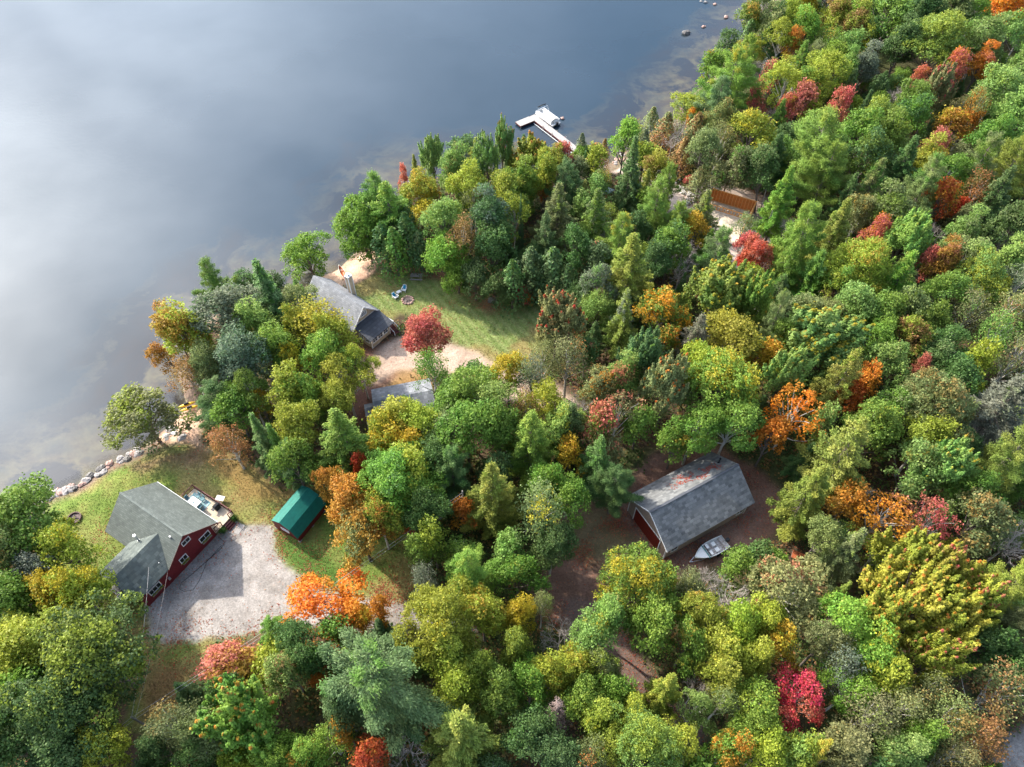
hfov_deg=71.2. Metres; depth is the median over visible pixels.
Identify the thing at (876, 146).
broadleaf tree
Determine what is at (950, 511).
birch tree
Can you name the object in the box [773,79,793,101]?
birch tree
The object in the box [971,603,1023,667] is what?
hemlock tree
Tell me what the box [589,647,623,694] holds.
broadleaf tree
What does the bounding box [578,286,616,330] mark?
broadleaf tree
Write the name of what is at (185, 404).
kayak
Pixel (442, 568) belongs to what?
fallen leaves
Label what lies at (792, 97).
young tree
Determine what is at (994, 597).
maple tree
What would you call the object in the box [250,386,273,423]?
young tree
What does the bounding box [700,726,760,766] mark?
broadleaf tree
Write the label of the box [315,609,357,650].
young tree
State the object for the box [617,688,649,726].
broadleaf tree
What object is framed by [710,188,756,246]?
house skeleton
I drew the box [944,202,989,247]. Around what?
broadleaf tree
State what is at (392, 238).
cedar tree
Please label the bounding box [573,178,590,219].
hemlock tree
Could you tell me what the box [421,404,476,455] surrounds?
birch tree
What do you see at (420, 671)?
spruce tree
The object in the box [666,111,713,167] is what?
cedar tree
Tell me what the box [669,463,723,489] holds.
fallen leaves
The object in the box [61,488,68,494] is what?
riprap stone
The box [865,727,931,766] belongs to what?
broadleaf tree
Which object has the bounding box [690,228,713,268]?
hemlock tree
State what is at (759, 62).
dead tree
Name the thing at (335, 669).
young tree
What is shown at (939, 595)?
maple tree
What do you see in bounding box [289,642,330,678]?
broadleaf tree
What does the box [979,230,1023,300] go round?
broadleaf tree
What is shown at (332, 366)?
broadleaf tree
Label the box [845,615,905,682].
broadleaf tree
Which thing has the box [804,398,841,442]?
young tree
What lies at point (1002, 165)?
pine tree
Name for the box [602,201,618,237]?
birch tree
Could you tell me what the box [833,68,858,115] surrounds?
hemlock tree
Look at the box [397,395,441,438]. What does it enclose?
broadleaf tree
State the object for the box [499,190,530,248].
broadleaf tree
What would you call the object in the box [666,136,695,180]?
cedar tree
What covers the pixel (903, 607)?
maple tree
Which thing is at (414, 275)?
picnic table
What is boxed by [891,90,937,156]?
broadleaf tree
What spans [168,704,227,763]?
broadleaf tree
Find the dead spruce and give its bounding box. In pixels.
[544,695,571,732]
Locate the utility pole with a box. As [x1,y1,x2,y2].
[130,716,148,727]
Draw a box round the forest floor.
[1,0,1023,766]
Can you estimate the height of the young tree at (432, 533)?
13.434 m
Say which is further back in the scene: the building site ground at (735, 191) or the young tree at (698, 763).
the building site ground at (735, 191)
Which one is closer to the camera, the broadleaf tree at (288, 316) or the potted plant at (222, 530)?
the potted plant at (222, 530)
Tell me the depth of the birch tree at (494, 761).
72.39 m
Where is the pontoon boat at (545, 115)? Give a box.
[535,103,560,127]
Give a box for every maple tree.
[189,671,280,765]
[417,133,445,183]
[471,129,499,188]
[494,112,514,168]
[508,130,558,174]
[533,285,587,371]
[602,389,647,439]
[613,325,669,400]
[636,349,697,432]
[674,254,755,330]
[732,268,778,329]
[751,342,819,406]
[760,378,826,454]
[774,297,875,388]
[852,488,922,551]
[852,572,920,641]
[856,525,1004,665]
[881,206,933,269]
[897,489,963,539]
[897,629,981,688]
[901,434,984,508]
[902,540,973,587]
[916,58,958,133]
[935,566,1011,629]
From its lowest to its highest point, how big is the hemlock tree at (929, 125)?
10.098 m
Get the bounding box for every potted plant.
[217,525,225,536]
[230,513,238,522]
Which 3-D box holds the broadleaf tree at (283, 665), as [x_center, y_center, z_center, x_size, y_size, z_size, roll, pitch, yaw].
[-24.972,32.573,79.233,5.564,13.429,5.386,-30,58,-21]
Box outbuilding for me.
[364,378,434,436]
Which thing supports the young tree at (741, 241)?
on the building site ground at (735, 191)
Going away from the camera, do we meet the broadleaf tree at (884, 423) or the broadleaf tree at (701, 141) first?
the broadleaf tree at (884, 423)
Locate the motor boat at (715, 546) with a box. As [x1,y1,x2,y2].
[694,535,729,558]
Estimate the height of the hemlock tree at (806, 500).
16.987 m
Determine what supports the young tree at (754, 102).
on the forest floor
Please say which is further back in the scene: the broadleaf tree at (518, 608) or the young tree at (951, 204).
the young tree at (951, 204)
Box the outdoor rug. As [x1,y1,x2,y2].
[190,492,210,511]
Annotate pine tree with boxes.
[190,256,237,313]
[193,374,255,435]
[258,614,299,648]
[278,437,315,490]
[315,624,460,756]
[351,167,403,218]
[435,442,471,503]
[543,155,582,211]
[584,460,644,518]
[595,211,643,266]
[637,174,671,244]
[653,200,694,241]
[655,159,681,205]
[686,224,733,303]
[688,72,741,127]
[697,40,761,112]
[736,31,761,90]
[751,287,791,358]
[764,198,828,274]
[774,101,850,204]
[790,137,853,205]
[948,130,1005,213]
[960,423,1023,501]
[978,132,1023,200]
[984,556,1023,631]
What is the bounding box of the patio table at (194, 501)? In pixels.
[187,496,201,506]
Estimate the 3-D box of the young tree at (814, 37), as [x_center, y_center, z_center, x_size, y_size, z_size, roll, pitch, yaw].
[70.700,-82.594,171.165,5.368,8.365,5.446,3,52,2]
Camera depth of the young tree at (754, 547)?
88.46 m
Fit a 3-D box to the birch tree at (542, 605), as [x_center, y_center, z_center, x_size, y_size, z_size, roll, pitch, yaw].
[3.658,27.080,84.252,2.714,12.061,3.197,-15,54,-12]
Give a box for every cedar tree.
[360,221,413,276]
[377,226,421,286]
[393,211,426,271]
[402,230,441,276]
[491,259,537,319]
[509,246,551,307]
[530,246,572,307]
[549,263,579,300]
[574,133,586,155]
[577,149,591,181]
[598,138,610,172]
[636,106,664,143]
[637,128,651,164]
[648,111,679,157]
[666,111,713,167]
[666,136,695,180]
[681,166,716,204]
[735,18,757,64]
[748,26,776,74]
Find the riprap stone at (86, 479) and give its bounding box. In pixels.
[81,477,90,482]
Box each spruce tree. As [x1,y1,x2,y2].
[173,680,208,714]
[248,412,282,481]
[251,258,298,338]
[265,422,299,482]
[371,617,393,649]
[406,646,431,678]
[409,154,420,180]
[438,193,453,230]
[494,225,516,269]
[515,194,524,254]
[607,136,642,216]
[662,293,684,328]
[674,272,686,302]
[780,62,802,97]
[819,580,852,616]
[844,89,872,140]
[922,113,942,138]
[930,102,950,120]
[955,758,1002,766]
[956,81,978,109]
[996,231,1016,251]
[1001,187,1023,214]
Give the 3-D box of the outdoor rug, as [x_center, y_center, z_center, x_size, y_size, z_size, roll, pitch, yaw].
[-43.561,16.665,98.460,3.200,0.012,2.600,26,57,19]
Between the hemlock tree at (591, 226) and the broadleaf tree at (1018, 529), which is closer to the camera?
the broadleaf tree at (1018, 529)
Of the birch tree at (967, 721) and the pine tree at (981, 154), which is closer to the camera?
the birch tree at (967, 721)
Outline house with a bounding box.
[100,482,235,605]
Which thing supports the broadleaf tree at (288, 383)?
on the forest floor
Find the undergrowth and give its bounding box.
[4,93,1023,766]
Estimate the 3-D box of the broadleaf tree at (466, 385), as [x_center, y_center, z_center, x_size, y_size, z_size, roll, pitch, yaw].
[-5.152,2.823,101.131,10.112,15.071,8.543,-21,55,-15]
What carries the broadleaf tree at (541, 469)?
on the forest floor
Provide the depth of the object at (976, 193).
125.41 m
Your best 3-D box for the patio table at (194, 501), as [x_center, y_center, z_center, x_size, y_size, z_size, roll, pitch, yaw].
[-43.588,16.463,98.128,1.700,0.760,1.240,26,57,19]
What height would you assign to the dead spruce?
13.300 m
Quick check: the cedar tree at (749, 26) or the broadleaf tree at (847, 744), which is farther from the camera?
the cedar tree at (749, 26)
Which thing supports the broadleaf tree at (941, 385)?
on the forest floor
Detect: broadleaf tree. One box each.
[0,468,65,565]
[0,522,34,578]
[0,568,54,620]
[0,607,60,681]
[0,652,50,748]
[0,662,121,766]
[0,712,40,766]
[9,549,65,584]
[21,567,68,618]
[25,586,168,738]
[26,513,108,586]
[26,724,105,766]
[41,562,118,624]
[68,723,137,766]
[97,381,199,451]
[131,726,185,766]
[148,296,216,355]
[151,299,189,359]
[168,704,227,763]
[168,734,215,766]
[183,280,265,353]
[187,335,227,386]
[189,636,260,685]
[195,669,244,714]
[206,376,254,437]
[212,318,274,392]
[215,746,255,766]
[226,366,273,426]
[229,294,280,367]
[231,267,257,304]
[244,728,304,766]
[255,319,301,372]
[260,648,310,699]
[264,357,319,429]
[265,436,322,489]
[270,616,321,659]
[271,396,320,446]
[280,230,331,281]
[280,283,319,330]
[280,301,313,361]
[280,564,370,645]
[285,731,329,766]
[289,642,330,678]
[291,379,327,432]
[298,327,363,382]
[309,309,362,376]
[309,465,343,503]
[314,351,376,416]
[316,374,356,415]
[321,694,363,740]
[324,471,374,529]
[328,491,382,576]
[331,190,379,257]
[339,217,381,262]
[341,597,373,635]
[342,342,381,398]
[349,437,433,525]
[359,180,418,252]
[359,484,403,548]
[381,394,420,435]
[385,203,416,246]
[386,433,438,507]
[390,572,481,668]
[393,465,449,513]
[397,165,441,200]
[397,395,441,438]
[400,485,454,532]
[401,303,453,372]
[417,193,471,243]
[418,429,451,491]
[421,227,472,284]
[421,629,472,682]
[428,375,473,435]
[429,656,483,710]
[431,395,500,472]
[436,139,475,192]
[439,256,469,294]
[440,363,502,427]
[444,156,487,233]
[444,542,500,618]
[458,254,490,302]
[458,582,509,641]
[459,641,508,707]
[466,219,519,276]
[468,178,516,260]
[468,373,524,423]
[477,396,523,457]
[477,664,526,725]
[479,270,511,306]
[487,349,531,408]
[488,553,551,599]
[490,164,525,216]
[497,702,558,759]
[498,625,535,666]
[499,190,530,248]
[502,591,538,635]
[508,646,555,715]
[515,153,540,221]
[518,239,545,279]
[523,375,564,430]
[525,460,572,514]
[527,722,584,766]
[528,516,579,574]
[528,648,573,701]
[533,146,558,213]
[543,398,589,447]
[550,141,568,188]
[551,468,591,534]
[556,220,592,269]
[559,639,597,690]
[559,670,605,721]
[565,278,592,310]
[565,603,619,660]
[571,143,587,170]
[574,695,617,739]
[576,363,619,410]
[578,262,619,305]
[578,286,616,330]
[587,711,634,766]
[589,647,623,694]
[590,591,630,643]
[593,538,681,630]
[594,671,638,711]
[602,345,644,412]
[608,699,685,766]
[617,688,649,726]
[622,590,684,658]
[625,209,652,248]
[628,294,666,332]
[632,283,697,333]
[639,146,672,185]
[639,237,674,282]
[652,711,703,766]
[654,218,693,288]
[654,400,731,464]
[668,576,706,628]
[669,612,709,680]
[669,686,718,736]
[670,90,711,134]
[680,588,728,636]
[681,338,717,406]
[683,123,723,185]
[683,338,762,433]
[685,621,750,683]
[692,398,767,454]
[695,95,739,161]
[697,653,745,700]
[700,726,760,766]
[704,305,763,362]
[708,143,753,192]
[713,594,763,659]
[714,673,783,736]
[723,107,776,178]
[724,704,789,744]
[732,0,763,31]
[733,233,773,273]
[734,634,777,681]
[737,141,781,213]
[741,716,794,766]
[743,130,761,148]
[746,552,831,639]
[750,589,790,642]
[754,0,787,64]
[758,59,806,107]
[759,15,803,59]
[763,317,795,352]
[770,727,829,766]
[773,136,794,171]
[774,660,826,740]
[780,0,803,25]
[783,291,824,317]
[787,3,822,54]
[794,0,818,24]
[796,53,832,118]
[799,619,855,666]
[800,512,845,564]
[802,37,826,66]
[805,46,853,93]
[813,590,886,670]
[814,234,895,295]
[815,295,846,321]
[815,720,876,766]
[816,82,836,106]
[816,663,882,719]
[817,0,853,32]
[819,250,847,290]
[820,262,861,299]
[827,279,879,343]
[828,104,885,181]
[831,42,861,105]
[836,396,904,461]
[839,0,874,42]
[841,94,865,113]
[841,124,895,188]
[845,191,877,241]
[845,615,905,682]
[851,286,910,347]
[853,655,916,707]
[854,313,899,376]
[854,338,911,400]
[855,39,883,89]
[856,16,880,51]
[856,94,895,159]
[862,383,922,448]
[864,0,914,44]
[864,104,912,157]
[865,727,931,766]
[867,177,917,231]
[869,90,891,106]
[879,9,922,78]
[881,433,950,504]
[882,73,905,100]
[882,312,937,375]
[889,8,979,69]
[889,365,981,454]
[890,283,934,340]
[891,66,911,90]
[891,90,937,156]
[892,75,934,139]
[893,715,951,760]
[894,410,961,476]
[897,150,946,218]
[901,299,952,347]
[903,323,973,379]
[908,0,950,53]
[909,337,959,379]
[911,131,949,182]
[917,152,974,197]
[917,268,973,319]
[918,233,964,280]
[924,344,987,413]
[932,0,977,21]
[937,232,999,285]
[937,469,1011,525]
[938,484,1022,560]
[943,424,985,457]
[944,201,983,238]
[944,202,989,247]
[946,242,1013,317]
[952,622,1023,681]
[961,0,993,36]
[961,12,1012,78]
[961,111,1023,161]
[963,39,1000,95]
[964,61,1023,129]
[969,66,995,91]
[969,135,984,163]
[977,642,1023,703]
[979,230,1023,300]
[981,199,1023,250]
[983,0,1023,23]
[986,144,1012,167]
[988,83,1023,131]
[988,512,1023,549]
[989,43,1023,117]
[993,7,1023,59]
[998,472,1023,503]
[1004,148,1023,180]
[1010,318,1023,349]
[1016,507,1023,518]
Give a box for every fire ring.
[67,511,81,522]
[401,295,414,304]
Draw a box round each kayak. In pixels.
[179,401,194,407]
[180,405,197,410]
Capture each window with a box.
[147,581,163,596]
[178,553,189,564]
[181,536,190,546]
[198,530,211,544]
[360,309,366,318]
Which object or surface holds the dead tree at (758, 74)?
on the forest floor
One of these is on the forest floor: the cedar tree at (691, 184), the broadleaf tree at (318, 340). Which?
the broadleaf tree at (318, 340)
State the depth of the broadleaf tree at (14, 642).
74.34 m
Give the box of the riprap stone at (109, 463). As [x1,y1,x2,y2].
[105,459,112,465]
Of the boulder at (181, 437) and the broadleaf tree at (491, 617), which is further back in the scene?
the boulder at (181, 437)
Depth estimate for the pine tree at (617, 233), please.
117.99 m
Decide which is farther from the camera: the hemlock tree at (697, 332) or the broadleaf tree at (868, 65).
the broadleaf tree at (868, 65)
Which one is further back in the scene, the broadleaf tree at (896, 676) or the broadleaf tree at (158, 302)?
the broadleaf tree at (158, 302)
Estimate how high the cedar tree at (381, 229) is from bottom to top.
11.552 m
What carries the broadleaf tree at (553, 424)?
on the forest floor
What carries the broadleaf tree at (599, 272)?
on the forest floor
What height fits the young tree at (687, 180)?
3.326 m
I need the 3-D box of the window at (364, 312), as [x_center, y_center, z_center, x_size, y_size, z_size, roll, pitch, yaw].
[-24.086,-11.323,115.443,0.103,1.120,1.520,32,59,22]
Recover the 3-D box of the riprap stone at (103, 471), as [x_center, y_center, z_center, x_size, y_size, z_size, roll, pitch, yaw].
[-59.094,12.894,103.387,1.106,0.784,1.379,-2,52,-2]
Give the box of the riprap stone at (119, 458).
[116,455,123,461]
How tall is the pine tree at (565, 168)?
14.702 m
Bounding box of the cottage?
[308,272,399,348]
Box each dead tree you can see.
[263,372,277,395]
[389,730,432,766]
[540,611,577,655]
[569,391,593,420]
[661,131,681,160]
[666,118,688,151]
[670,253,698,289]
[676,236,696,268]
[682,675,710,703]
[692,565,719,592]
[707,573,749,618]
[754,62,767,77]
[755,61,763,77]
[761,107,775,123]
[780,217,804,247]
[856,489,875,514]
[886,85,902,104]
[930,222,944,245]
[941,372,1023,464]
[955,421,986,447]
[986,518,1023,568]
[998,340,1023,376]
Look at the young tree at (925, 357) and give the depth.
101.18 m
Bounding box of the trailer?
[690,553,721,562]
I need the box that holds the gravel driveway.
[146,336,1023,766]
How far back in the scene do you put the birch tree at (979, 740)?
71.53 m
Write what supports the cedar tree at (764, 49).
on the forest floor
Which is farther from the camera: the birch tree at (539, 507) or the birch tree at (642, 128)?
the birch tree at (642, 128)
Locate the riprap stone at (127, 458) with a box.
[123,456,131,461]
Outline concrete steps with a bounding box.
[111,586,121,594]
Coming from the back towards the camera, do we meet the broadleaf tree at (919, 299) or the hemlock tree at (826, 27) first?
the hemlock tree at (826, 27)
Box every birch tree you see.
[139,695,203,754]
[165,352,215,394]
[202,421,252,469]
[278,291,356,350]
[302,715,360,766]
[408,561,438,595]
[409,347,450,394]
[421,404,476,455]
[434,532,484,562]
[444,209,481,268]
[457,182,487,234]
[472,749,521,766]
[500,142,518,168]
[509,351,546,400]
[510,387,540,422]
[511,473,569,547]
[529,337,557,377]
[532,589,554,628]
[544,333,591,398]
[567,731,609,766]
[589,169,612,195]
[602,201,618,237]
[630,119,646,147]
[640,241,653,277]
[677,564,702,590]
[689,154,729,201]
[691,85,710,98]
[699,684,744,719]
[709,117,737,177]
[729,209,759,251]
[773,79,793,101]
[779,51,804,86]
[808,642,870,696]
[811,518,860,555]
[817,23,833,38]
[821,23,846,48]
[827,685,905,745]
[857,528,895,573]
[867,680,938,734]
[877,8,894,48]
[889,136,909,162]
[895,670,957,712]
[913,495,957,534]
[916,686,984,749]
[926,736,985,766]
[942,284,993,346]
[943,707,1013,766]
[944,94,968,123]
[948,655,1023,731]
[949,83,995,149]
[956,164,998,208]
[961,303,1022,363]
[979,288,1023,344]
[986,330,1023,394]
[988,263,1023,326]
[995,53,1009,67]
[1006,33,1023,61]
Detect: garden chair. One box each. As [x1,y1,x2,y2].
[391,292,398,299]
[401,284,406,292]
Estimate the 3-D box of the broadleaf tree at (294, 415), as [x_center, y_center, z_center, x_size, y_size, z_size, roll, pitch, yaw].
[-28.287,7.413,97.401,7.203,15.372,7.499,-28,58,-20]
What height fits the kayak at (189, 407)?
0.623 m
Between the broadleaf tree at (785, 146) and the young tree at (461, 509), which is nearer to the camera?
the young tree at (461, 509)
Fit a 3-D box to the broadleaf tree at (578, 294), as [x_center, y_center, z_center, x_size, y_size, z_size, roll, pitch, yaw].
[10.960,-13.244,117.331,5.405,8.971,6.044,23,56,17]
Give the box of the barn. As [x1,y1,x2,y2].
[627,451,754,558]
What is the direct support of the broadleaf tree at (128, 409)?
on the forest floor
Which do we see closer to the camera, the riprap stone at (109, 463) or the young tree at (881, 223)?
the riprap stone at (109, 463)
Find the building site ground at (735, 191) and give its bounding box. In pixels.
[612,161,776,284]
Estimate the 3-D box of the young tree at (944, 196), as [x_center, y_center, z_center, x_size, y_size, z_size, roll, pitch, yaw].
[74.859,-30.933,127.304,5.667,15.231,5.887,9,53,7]
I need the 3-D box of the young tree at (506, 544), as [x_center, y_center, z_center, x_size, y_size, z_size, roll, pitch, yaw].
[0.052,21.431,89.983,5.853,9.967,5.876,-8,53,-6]
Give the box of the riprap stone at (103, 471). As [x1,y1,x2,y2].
[100,468,107,474]
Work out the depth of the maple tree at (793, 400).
96.13 m
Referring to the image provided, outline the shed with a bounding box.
[269,485,325,542]
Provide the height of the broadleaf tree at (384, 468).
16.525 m
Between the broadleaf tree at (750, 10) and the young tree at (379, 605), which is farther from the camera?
the broadleaf tree at (750, 10)
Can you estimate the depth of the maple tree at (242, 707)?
70.48 m
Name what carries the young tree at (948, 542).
on the forest floor
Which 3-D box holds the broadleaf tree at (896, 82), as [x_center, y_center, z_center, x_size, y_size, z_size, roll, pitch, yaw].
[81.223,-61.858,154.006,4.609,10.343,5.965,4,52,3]
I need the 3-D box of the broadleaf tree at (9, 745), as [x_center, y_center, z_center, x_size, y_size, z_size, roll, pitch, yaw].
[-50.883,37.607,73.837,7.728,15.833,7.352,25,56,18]
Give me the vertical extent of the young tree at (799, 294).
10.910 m
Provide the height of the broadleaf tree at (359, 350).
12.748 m
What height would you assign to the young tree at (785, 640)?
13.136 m
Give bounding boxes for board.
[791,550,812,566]
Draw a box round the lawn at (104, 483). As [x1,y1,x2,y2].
[37,271,552,739]
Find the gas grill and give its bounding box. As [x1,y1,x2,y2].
[211,501,220,510]
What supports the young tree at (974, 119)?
on the forest floor
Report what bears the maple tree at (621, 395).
on the forest floor
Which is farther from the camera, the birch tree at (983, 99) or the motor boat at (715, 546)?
the birch tree at (983, 99)
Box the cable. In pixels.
[179,537,224,591]
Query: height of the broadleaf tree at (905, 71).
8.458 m
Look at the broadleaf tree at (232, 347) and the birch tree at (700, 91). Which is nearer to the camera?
the broadleaf tree at (232, 347)
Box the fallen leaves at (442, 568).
[10,104,1023,766]
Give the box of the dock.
[515,114,576,152]
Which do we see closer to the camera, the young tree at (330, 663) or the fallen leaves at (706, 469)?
the young tree at (330, 663)
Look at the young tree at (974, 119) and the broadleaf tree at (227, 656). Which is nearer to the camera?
the broadleaf tree at (227, 656)
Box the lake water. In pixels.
[0,0,762,533]
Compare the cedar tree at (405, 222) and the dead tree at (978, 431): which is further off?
the cedar tree at (405, 222)
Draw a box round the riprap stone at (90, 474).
[86,472,94,477]
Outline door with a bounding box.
[633,509,659,549]
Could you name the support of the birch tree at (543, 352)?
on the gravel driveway
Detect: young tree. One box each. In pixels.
[143,340,179,374]
[244,633,285,690]
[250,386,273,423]
[266,269,289,291]
[276,340,314,373]
[308,670,327,691]
[313,404,349,443]
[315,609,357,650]
[323,643,341,678]
[327,647,352,679]
[329,715,355,751]
[347,732,391,766]
[350,449,368,480]
[361,405,400,445]
[365,419,402,456]
[366,593,392,627]
[389,426,425,449]
[397,162,408,187]
[403,515,441,534]
[403,532,441,576]
[408,194,437,239]
[416,513,457,568]
[418,403,439,437]
[442,131,476,172]
[449,495,477,534]
[455,357,495,384]
[474,449,513,483]
[491,525,535,572]
[499,163,517,191]
[514,286,531,305]
[525,293,535,306]
[533,175,550,216]
[555,140,575,177]
[556,430,587,477]
[568,154,592,182]
[569,188,590,226]
[573,334,600,377]
[573,397,619,452]
[578,239,613,290]
[585,141,608,185]
[587,172,610,204]
[588,434,625,464]
[607,114,640,175]
[621,403,660,449]
[633,138,660,190]
[636,184,670,219]
[654,424,695,468]
[659,322,681,356]
[679,751,717,766]
[682,209,711,261]
[684,106,696,134]
[684,174,693,186]
[695,48,730,87]
[708,26,740,66]
[717,542,759,581]
[731,230,759,269]
[739,536,775,582]
[742,33,765,60]
[743,261,763,283]
[744,75,766,133]
[744,336,785,386]
[747,411,796,466]
[755,11,772,39]
[758,544,788,574]
[758,615,798,674]
[759,120,800,151]
[760,0,773,11]
[760,57,782,109]
[773,91,798,123]
[779,23,804,60]
[786,291,814,307]
[788,77,820,122]
[795,108,830,147]
[795,428,826,459]
[796,99,825,119]
[804,27,818,52]
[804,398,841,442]
[810,37,849,72]
[814,0,824,23]
[821,476,872,537]
[826,83,857,131]
[830,380,870,423]
[835,25,867,84]
[844,357,883,416]
[848,0,870,31]
[854,211,893,240]
[860,73,890,100]
[864,752,900,766]
[881,755,930,766]
[898,350,931,383]
[910,62,931,86]
[913,243,943,282]
[916,124,952,149]
[920,176,963,221]
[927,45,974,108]
[930,104,975,147]
[934,535,967,553]
[935,188,964,223]
[943,139,972,176]
[946,195,972,221]
[954,104,985,147]
[957,499,1003,550]
[959,335,1003,396]
[1000,404,1023,431]
[1004,572,1023,607]
[1006,269,1023,308]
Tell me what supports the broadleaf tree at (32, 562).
on the lawn at (104, 483)
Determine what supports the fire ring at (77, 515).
on the lawn at (104, 483)
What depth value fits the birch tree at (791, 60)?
153.43 m
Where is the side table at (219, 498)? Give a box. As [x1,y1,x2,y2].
[215,495,225,502]
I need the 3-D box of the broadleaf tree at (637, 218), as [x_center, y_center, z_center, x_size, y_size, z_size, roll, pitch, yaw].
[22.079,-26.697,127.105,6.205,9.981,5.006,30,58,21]
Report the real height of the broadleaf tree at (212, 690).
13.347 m
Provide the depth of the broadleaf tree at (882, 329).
103.22 m
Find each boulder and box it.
[177,435,185,441]
[682,30,690,34]
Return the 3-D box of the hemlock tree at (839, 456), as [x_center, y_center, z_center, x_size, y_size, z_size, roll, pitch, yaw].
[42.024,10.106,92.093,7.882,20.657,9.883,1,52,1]
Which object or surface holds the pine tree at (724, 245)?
on the forest floor
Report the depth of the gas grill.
97.36 m
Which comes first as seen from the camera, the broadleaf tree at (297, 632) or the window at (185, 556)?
the broadleaf tree at (297, 632)
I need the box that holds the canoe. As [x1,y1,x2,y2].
[338,265,345,278]
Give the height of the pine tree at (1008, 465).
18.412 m
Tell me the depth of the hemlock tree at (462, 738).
71.30 m
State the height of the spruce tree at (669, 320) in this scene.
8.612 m
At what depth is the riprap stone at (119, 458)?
104.76 m
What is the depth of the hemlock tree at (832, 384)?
99.88 m
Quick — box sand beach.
[157,249,379,445]
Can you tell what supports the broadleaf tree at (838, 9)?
on the forest floor
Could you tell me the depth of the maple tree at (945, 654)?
74.33 m
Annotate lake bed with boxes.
[150,252,356,442]
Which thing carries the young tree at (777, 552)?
on the forest floor
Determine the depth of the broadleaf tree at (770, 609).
78.98 m
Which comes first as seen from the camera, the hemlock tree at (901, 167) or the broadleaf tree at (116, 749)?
the broadleaf tree at (116, 749)
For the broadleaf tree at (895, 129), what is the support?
on the forest floor
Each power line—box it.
[134,495,458,715]
[137,496,461,717]
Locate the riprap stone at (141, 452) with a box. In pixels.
[136,450,144,455]
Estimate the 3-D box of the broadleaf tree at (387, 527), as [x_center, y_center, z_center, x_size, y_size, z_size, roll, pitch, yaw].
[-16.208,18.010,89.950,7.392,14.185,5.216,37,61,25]
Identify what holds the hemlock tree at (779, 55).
on the forest floor
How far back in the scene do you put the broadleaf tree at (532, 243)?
121.19 m
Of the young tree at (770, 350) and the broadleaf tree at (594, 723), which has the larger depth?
the young tree at (770, 350)
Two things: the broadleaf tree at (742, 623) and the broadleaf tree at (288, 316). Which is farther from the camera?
the broadleaf tree at (288, 316)
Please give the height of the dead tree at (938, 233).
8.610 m
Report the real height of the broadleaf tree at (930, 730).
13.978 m
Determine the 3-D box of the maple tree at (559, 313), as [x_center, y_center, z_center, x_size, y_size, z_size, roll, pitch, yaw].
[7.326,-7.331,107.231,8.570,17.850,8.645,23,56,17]
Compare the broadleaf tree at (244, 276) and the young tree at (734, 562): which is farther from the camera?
the broadleaf tree at (244, 276)
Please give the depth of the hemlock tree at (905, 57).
166.35 m
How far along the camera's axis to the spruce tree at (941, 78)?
142.95 m
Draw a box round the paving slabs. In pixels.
[234,521,244,534]
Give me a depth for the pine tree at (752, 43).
152.54 m
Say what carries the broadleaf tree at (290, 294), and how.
on the forest floor
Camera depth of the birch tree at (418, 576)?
83.59 m
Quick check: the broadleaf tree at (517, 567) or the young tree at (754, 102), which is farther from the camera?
the young tree at (754, 102)
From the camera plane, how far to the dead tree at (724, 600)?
86.10 m
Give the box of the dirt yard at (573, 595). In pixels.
[531,443,796,744]
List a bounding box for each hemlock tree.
[26,760,46,766]
[130,759,171,766]
[190,755,218,766]
[292,278,313,313]
[313,407,384,484]
[399,186,415,217]
[420,700,504,766]
[451,182,469,218]
[460,461,524,540]
[466,137,492,180]
[503,408,558,493]
[507,167,534,220]
[527,182,579,254]
[533,210,560,271]
[547,402,587,464]
[569,187,614,253]
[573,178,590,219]
[575,434,616,501]
[581,143,599,179]
[581,321,605,361]
[596,232,653,322]
[599,286,637,359]
[638,168,652,204]
[642,672,682,721]
[673,313,710,380]
[688,189,720,246]
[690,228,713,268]
[739,395,773,430]
[746,132,788,194]
[751,165,795,240]
[754,273,789,328]
[760,42,785,60]
[765,463,830,542]
[766,98,787,134]
[768,237,803,300]
[780,250,826,307]
[780,441,815,484]
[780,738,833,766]
[783,39,810,80]
[794,413,872,511]
[802,347,863,415]
[803,197,853,261]
[810,527,867,590]
[818,172,858,225]
[819,16,841,36]
[829,158,887,229]
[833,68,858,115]
[838,212,855,243]
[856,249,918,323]
[857,74,875,91]
[870,70,888,90]
[876,134,920,201]
[887,0,923,67]
[893,252,921,281]
[909,118,934,150]
[926,196,936,224]
[931,222,953,245]
[940,79,964,108]
[959,224,982,254]
[968,165,1017,238]
[971,89,993,121]
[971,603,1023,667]
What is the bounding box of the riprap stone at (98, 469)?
[95,466,101,472]
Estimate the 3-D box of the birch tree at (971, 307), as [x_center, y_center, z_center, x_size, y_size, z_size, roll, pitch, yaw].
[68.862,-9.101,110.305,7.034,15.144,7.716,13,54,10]
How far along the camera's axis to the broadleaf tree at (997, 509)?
85.47 m
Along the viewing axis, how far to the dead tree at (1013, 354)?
108.75 m
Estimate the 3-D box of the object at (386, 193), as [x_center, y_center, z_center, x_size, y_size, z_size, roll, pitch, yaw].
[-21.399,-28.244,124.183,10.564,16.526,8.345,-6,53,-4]
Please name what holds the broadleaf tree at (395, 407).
on the forest floor
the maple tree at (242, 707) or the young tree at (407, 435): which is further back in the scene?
the young tree at (407, 435)
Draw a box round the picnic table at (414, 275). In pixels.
[410,273,422,279]

